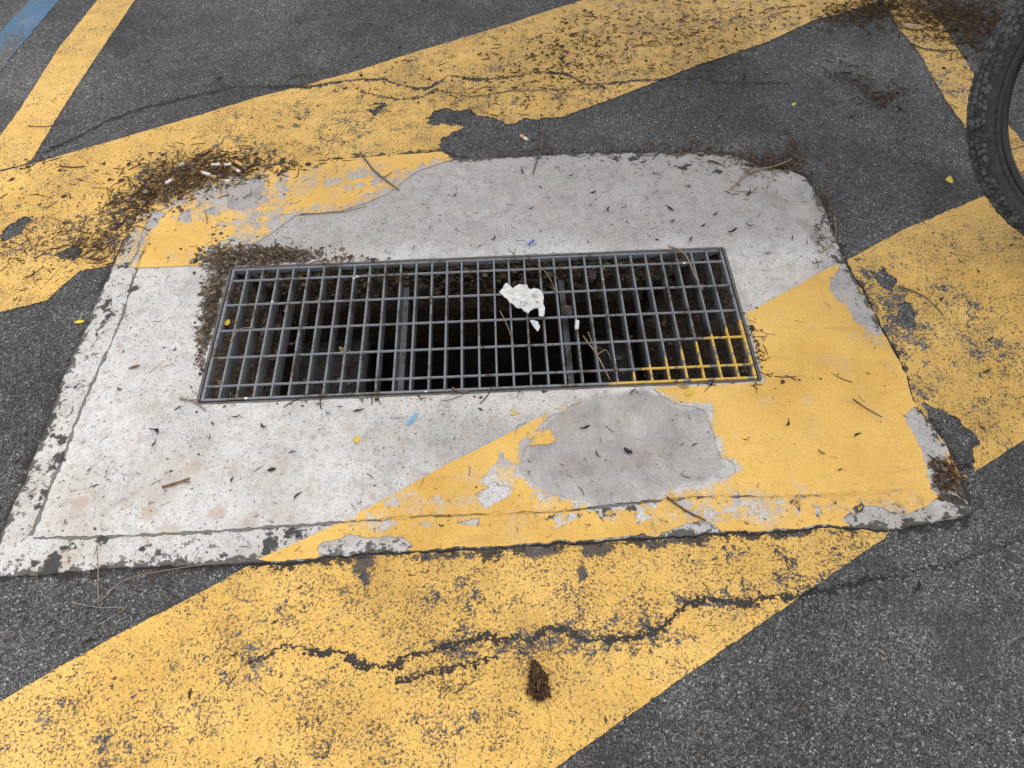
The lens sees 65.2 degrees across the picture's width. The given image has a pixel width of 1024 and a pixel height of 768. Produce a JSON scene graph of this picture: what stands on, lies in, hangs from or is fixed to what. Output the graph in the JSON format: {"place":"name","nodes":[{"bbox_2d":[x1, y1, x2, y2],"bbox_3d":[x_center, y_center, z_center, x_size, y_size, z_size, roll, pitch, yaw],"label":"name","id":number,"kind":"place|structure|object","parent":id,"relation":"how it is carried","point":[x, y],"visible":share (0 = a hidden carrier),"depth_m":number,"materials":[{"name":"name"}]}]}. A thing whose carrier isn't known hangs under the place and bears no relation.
{"place":"outdoors","nodes":[
{"label":"outdoors","id":0,"kind":"place"},
{"bbox_2d":[0,0,1023,767],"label":"asphalt","id":1,"kind":"structure","parent":0,"point":[958,706],"depth_m":1.56,"materials":[{"name":"grey asphalt"}]},
{"bbox_2d":[0,0,58,71],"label":"painted line","id":2,"kind":"object","parent":1,"relation":"on","point":[24,22],"visible":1,"depth_m":2.25,"materials":[{"name":"blue paint"}]},
{"bbox_2d":[28,117,72,126],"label":"twig","id":3,"kind":"object","parent":1,"relation":"on","point":[50,125],"visible":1,"depth_m":1.96,"materials":[{"name":"brown wood"}]},
{"bbox_2d":[0,0,134,169],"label":"painted line","id":4,"kind":"object","parent":1,"relation":"on","point":[67,67],"visible":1,"depth_m":2.08,"materials":[{"name":"yellow paint"}]},
{"bbox_2d":[70,601,124,632],"bbox_3d":[-0.630,0.353,1.199,0.089,0.002,0.046,5,53,5],"label":"needle pair","id":5,"kind":"object","parent":1,"relation":"on","point":[98,607],"visible":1,"depth_m":1.21,"materials":[{"name":"plant"}]},
{"bbox_2d":[96,545,98,598],"bbox_3d":[-0.641,0.294,1.237,0.002,0.013,0.098,-13,54,-9],"label":"needle pair","id":6,"kind":"object","parent":1,"relation":"on","point":[97,571],"visible":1,"depth_m":1.24,"materials":[{"name":"plant"}]},
{"bbox_2d":[100,562,228,601],"bbox_3d":[-0.535,0.295,1.238,0.200,0.007,0.025,-15,54,-10],"label":"needle pair","id":7,"kind":"object","parent":1,"relation":"on","point":[157,571],"visible":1,"depth_m":1.24,"materials":[{"name":"plant"}]},
{"bbox_2d":[285,73,317,85],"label":"twig","id":8,"kind":"object","parent":1,"relation":"on","point":[302,74],"visible":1,"depth_m":2.06,"materials":[{"name":"brown wood"}]},
{"bbox_2d":[0,0,876,311],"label":"painted band","id":9,"kind":"object","parent":1,"relation":"on","point":[336,118],"visible":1,"depth_m":1.93,"materials":[{"name":"yellow paint"}]},
{"bbox_2d":[60,165,84,167],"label":"twig","id":10,"kind":"object","parent":9,"relation":"on","point":[72,166],"visible":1,"depth_m":1.86,"materials":[{"name":"brown wood"}]},
{"bbox_2d":[174,162,184,168],"bbox_3d":[-0.764,-0.502,1.838,0.024,0.008,0.008,-27,57,-19],"label":"cigarette butt","id":11,"kind":"object","parent":9,"relation":"on","point":[177,166],"visible":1,"depth_m":1.83,"materials":[{"name":"paper"}]},
{"bbox_2d":[200,170,210,175],"bbox_3d":[-0.697,-0.479,1.819,0.026,0.008,0.008,20,56,20],"label":"cigarette butt","id":12,"kind":"object","parent":9,"relation":"on","point":[205,173],"visible":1,"depth_m":1.82,"materials":[{"name":"paper"}]},
{"bbox_2d":[219,179,230,181],"bbox_3d":[-0.643,-0.456,1.792,0.026,0.007,0.007,6,53,13],"label":"cigarette butt","id":13,"kind":"object","parent":9,"relation":"on","point":[224,180],"visible":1,"depth_m":1.79,"materials":[{"name":"paper"}]},
{"bbox_2d":[234,160,242,166],"bbox_3d":[-0.628,-0.507,1.838,0.022,0.008,0.008,33,60,20],"label":"cigarette butt","id":14,"kind":"object","parent":9,"relation":"on","point":[238,163],"visible":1,"depth_m":1.83,"materials":[{"name":"paper"}]},
{"bbox_2d":[359,151,398,189],"bbox_3d":[-0.302,-0.485,1.818,0.029,0.012,0.181,-37,60,-24],"label":"twig","id":15,"kind":"object","parent":9,"relation":"on","point":[362,155],"visible":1,"depth_m":1.80,"materials":[{"name":"brown wood"}]},
{"bbox_2d":[0,152,970,576],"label":"concrete slab","id":16,"kind":"structure","parent":1,"relation":"in","point":[68,510],"depth_m":1.41,"materials":[{"name":"grey concrete"}]},
{"bbox_2d":[162,477,189,487],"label":"twig","id":17,"kind":"object","parent":16,"relation":"on","point":[173,483],"visible":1,"depth_m":1.33,"materials":[{"name":"brown wood"}]},
{"bbox_2d":[179,397,204,409],"bbox_3d":[-0.566,0.031,1.429,0.059,0.004,0.017,21,56,17],"label":"straw","id":18,"kind":"object","parent":16,"relation":"on","point":[191,400],"visible":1,"depth_m":1.43,"materials":[{"name":"beige plant"}]},
{"bbox_2d":[300,206,364,214],"bbox_3d":[-0.387,-0.373,1.731,0.143,0.002,0.011,-8,53,-4],"label":"twig","id":19,"kind":"object","parent":16,"relation":"on","point":[329,212],"visible":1,"depth_m":1.73,"materials":[{"name":"brown wood"}]},
{"bbox_2d":[354,435,359,442],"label":"leaf","id":20,"kind":"object","parent":16,"relation":"on","point":[356,438],"visible":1,"depth_m":1.37,"materials":[{"name":"yellow plant"}]},
{"bbox_2d":[406,413,416,424],"bbox_3d":[-0.175,0.061,1.395,0.007,0.003,0.027,26,58,20],"label":"plastic strip","id":21,"kind":"object","parent":16,"relation":"on","point":[410,421],"visible":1,"depth_m":1.40,"materials":[{"name":"blue plastic"}]},
{"bbox_2d":[296,280,660,394],"bbox_3d":[-0.056,0.124,1.862,1.220,0.690,0.553,-2,53,0],"label":"drain pit","id":22,"kind":"object","parent":16,"relation":"in","point":[504,361],"visible":0.06,"depth_m":1.83,"materials":[{"name":"concrete"}]},
{"bbox_2d":[211,274,295,397],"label":"soil","id":23,"kind":"structure","parent":22,"relation":"in","point":[269,375],"depth_m":1.59,"materials":[{"name":"brown soil"}]},
{"bbox_2d":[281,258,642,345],"bbox_3d":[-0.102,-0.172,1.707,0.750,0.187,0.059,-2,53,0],"label":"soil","id":24,"kind":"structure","parent":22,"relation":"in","point":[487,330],"depth_m":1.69,"materials":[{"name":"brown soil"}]},
{"bbox_2d":[209,257,747,398],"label":"leaf litter","id":25,"kind":"object","parent":22,"relation":"on","point":[502,275],"visible":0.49,"depth_m":1.65,"materials":[{"name":"brown plant"}]},
{"bbox_2d":[583,264,596,280],"bbox_3d":[0.160,-0.229,1.637,0.028,0.028,0.056,-7,38,-4],"label":"pine cone","id":26,"kind":"object","parent":25,"relation":"on","point":[591,273],"visible":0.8,"depth_m":1.62,"materials":[{"name":"brown plant"}]},
{"bbox_2d":[631,255,747,380],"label":"soil","id":27,"kind":"structure","parent":22,"relation":"in","point":[681,326],"depth_m":1.62,"materials":[{"name":"brown soil"}]},
{"bbox_2d":[196,247,761,404],"bbox_3d":[-0.064,-0.095,1.572,1.015,0.090,0.348,-2,53,0],"label":"grate seat","id":28,"kind":"object","parent":16,"relation":"in","point":[404,344],"visible":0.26,"depth_m":1.56,"materials":[{"name":"metal"}]},
{"bbox_2d":[200,249,756,402],"bbox_3d":[-0.064,-0.111,1.551,1.000,0.041,0.333,-2,53,0],"label":"drain grate","id":29,"kind":"object","parent":28,"relation":"in","point":[226,385],"visible":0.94,"depth_m":1.54,"materials":[{"name":"metal"}]},
{"bbox_2d":[230,327,252,341],"bbox_3d":[-0.518,-0.098,1.526,0.054,0.002,0.018,-35,60,-22],"label":"straw","id":30,"kind":"object","parent":29,"relation":"on","point":[237,331],"visible":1,"depth_m":1.53,"materials":[{"name":"beige plant"}]},
{"bbox_2d":[451,387,469,392],"bbox_3d":[-0.092,0.011,1.431,0.035,0.005,0.010,8,54,7],"label":"stick","id":31,"kind":"object","parent":29,"relation":"on","point":[455,389],"visible":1,"depth_m":1.43,"materials":[{"name":"brown wood"}]},
{"bbox_2d":[500,311,513,345],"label":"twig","id":32,"kind":"object","parent":29,"relation":"on","point":[507,327],"visible":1,"depth_m":1.52,"materials":[{"name":"brown wood"}]},
{"bbox_2d":[499,283,544,331],"bbox_3d":[0.033,-0.161,1.549,0.067,0.015,0.136,-32,59,-21],"label":"tissue","id":33,"kind":"object","parent":29,"relation":"on","point":[518,291],"visible":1,"depth_m":1.55,"materials":[{"name":"white paper"}]},
{"bbox_2d":[575,320,578,329],"bbox_3d":[0.123,-0.112,1.518,0.008,0.007,0.020,5,51,5],"label":"cigarette butt","id":34,"kind":"object","parent":29,"relation":"on","point":[576,324],"visible":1,"depth_m":1.51,"materials":[{"name":"paper"}]},
{"bbox_2d":[582,332,610,379],"bbox_3d":[0.166,-0.053,1.481,0.025,0.013,0.121,-17,54,-11],"label":"stick","id":35,"kind":"object","parent":29,"relation":"on","point":[586,340],"visible":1,"depth_m":1.48,"materials":[{"name":"wood"}]},
{"bbox_2d":[668,245,702,289],"bbox_3d":[0.355,-0.237,1.601,0.024,0.008,0.133,-21,55,-14],"label":"stick","id":36,"kind":"object","parent":29,"relation":"on","point":[681,251],"visible":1,"depth_m":1.61,"materials":[{"name":"wood"}]},
{"bbox_2d":[561,305,573,315],"bbox_3d":[0.108,-0.143,1.566,0.025,0.025,0.042,-12,27,-7],"label":"pine cone","id":37,"kind":"object","parent":28,"relation":"on","point":[567,310],"visible":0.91,"depth_m":1.55,"materials":[{"name":"brown plant"}]},
{"bbox_2d":[532,127,544,173],"bbox_3d":[0.065,-0.537,1.848,0.012,0.013,0.179,6,53,6],"label":"twig","id":38,"kind":"object","parent":16,"relation":"on","point":[542,142],"visible":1,"depth_m":1.86,"materials":[{"name":"brown wood"}]},
{"bbox_2d":[624,447,632,453],"bbox_3d":[0.195,0.113,1.348,0.018,0.003,0.008,31,53,20],"label":"leaf fragment","id":39,"kind":"object","parent":16,"relation":"on","point":[627,450],"visible":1,"depth_m":1.35,"materials":[{"name":"brown plant"}]},
{"bbox_2d":[729,160,789,190],"bbox_3d":[0.547,-0.471,1.782,0.187,0.008,0.022,-30,58,-19],"label":"twig","id":40,"kind":"object","parent":16,"relation":"on","point":[733,186],"visible":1,"depth_m":1.78,"materials":[{"name":"wood"}]},
{"bbox_2d":[820,216,836,252],"bbox_3d":[0.663,-0.308,1.661,0.020,0.011,0.134,21,56,16],"label":"twig","id":41,"kind":"object","parent":16,"relation":"on","point":[834,238],"visible":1,"depth_m":1.66,"materials":[{"name":"wood"}]},
{"bbox_2d":[0,0,1020,767],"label":"leaf crumbs","id":42,"kind":"object","parent":1,"relation":"on","point":[216,258],"visible":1,"depth_m":1.67,"materials":[{"name":"brown plant"}]},
{"bbox_2d":[0,0,1022,764],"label":"pine needles","id":43,"kind":"object","parent":1,"relation":"on","point":[238,178],"visible":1,"depth_m":1.79,"materials":[{"name":"brown plant"}]},
{"bbox_2d":[231,166,240,172],"bbox_3d":[-0.628,-0.488,1.820,0.024,0.008,0.008,30,59,16],"label":"cigarette butt","id":44,"kind":"object","parent":43,"relation":"on","point":[235,169],"visible":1,"depth_m":1.82,"materials":[{"name":"paper"}]},
{"bbox_2d":[0,177,1023,767],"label":"painted band","id":45,"kind":"object","parent":1,"relation":"on","point":[448,619],"visible":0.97,"depth_m":1.22,"materials":[{"name":"yellow paint"}]},
{"bbox_2d":[524,659,554,701],"bbox_3d":[0.038,0.416,1.127,0.044,0.020,0.060,-2,53,0],"label":"pine cone","id":46,"kind":"object","parent":45,"relation":"on","point":[539,691],"visible":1,"depth_m":1.12,"materials":[{"name":"brown plant"}]},
{"bbox_2d":[666,496,705,520],"bbox_3d":[0.278,0.201,1.281,0.072,0.006,0.007,30,59,22],"label":"twig","id":47,"kind":"object","parent":45,"relation":"on","point":[678,505],"visible":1,"depth_m":1.28,"materials":[{"name":"brown wood"}]},
{"bbox_2d":[686,390,694,394],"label":"leaf","id":48,"kind":"object","parent":45,"relation":"on","point":[689,392],"visible":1,"depth_m":1.42,"materials":[{"name":"yellow plant"}]},
{"bbox_2d":[853,398,881,416],"bbox_3d":[0.617,0.042,1.391,0.004,0.002,0.056,-39,61,-24],"label":"twig","id":49,"kind":"object","parent":45,"relation":"on","point":[865,407],"visible":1,"depth_m":1.39,"materials":[{"name":"brown wood"}]},
{"bbox_2d":[904,287,942,313],"bbox_3d":[0.801,-0.164,1.553,0.013,0.003,0.088,-33,59,-21],"label":"twig","id":50,"kind":"object","parent":45,"relation":"on","point":[921,295],"visible":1,"depth_m":1.56,"materials":[{"name":"brown wood"}]},
{"bbox_2d":[520,134,527,140],"bbox_3d":[0.028,-0.581,1.885,0.008,0.008,0.024,-32,54,-21],"label":"cigarette butt","id":51,"kind":"object","parent":1,"relation":"on","point":[522,136],"visible":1,"depth_m":1.88,"materials":[{"name":"paper"}]},
{"bbox_2d":[316,0,1023,156],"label":"leaf mould","id":52,"kind":"object","parent":1,"relation":"on","point":[893,6],"visible":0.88,"depth_m":2.14,"materials":[{"name":"brown plant"}]},
{"bbox_2d":[946,176,952,182],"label":"leaf","id":53,"kind":"object","parent":1,"relation":"on","point":[949,179],"visible":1,"depth_m":1.76,"materials":[{"name":"yellow plant"}]},
{"bbox_2d":[884,0,1023,175],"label":"painted line","id":54,"kind":"object","parent":1,"relation":"on","point":[955,88],"visible":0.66,"depth_m":2.03,"materials":[{"name":"yellow paint"}]},
{"bbox_2d":[902,23,922,28],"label":"leaf","id":55,"kind":"object","parent":54,"relation":"on","point":[910,25],"visible":1,"depth_m":2.15,"materials":[{"name":"beige plant"}]},
{"bbox_2d":[908,41,958,50],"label":"twig","id":56,"kind":"object","parent":54,"relation":"on","point":[930,49],"visible":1,"depth_m":2.08,"materials":[{"name":"brown wood"}]},
{"bbox_2d":[966,0,1023,235],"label":"wheel","id":57,"kind":"object","parent":1,"relation":"on","point":[999,177],"visible":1,"depth_m":1.50,"materials":[{"name":"black rubber"}]},
{"bbox_2d":[914,580,920,591],"bbox_3d":[0.611,0.305,1.203,0.008,0.006,0.022,26,54,21],"label":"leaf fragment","id":58,"kind":"object","parent":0,"point":[918,587],"visible":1,"depth_m":1.20,"materials":[{"name":"brown plant"}]}
]}

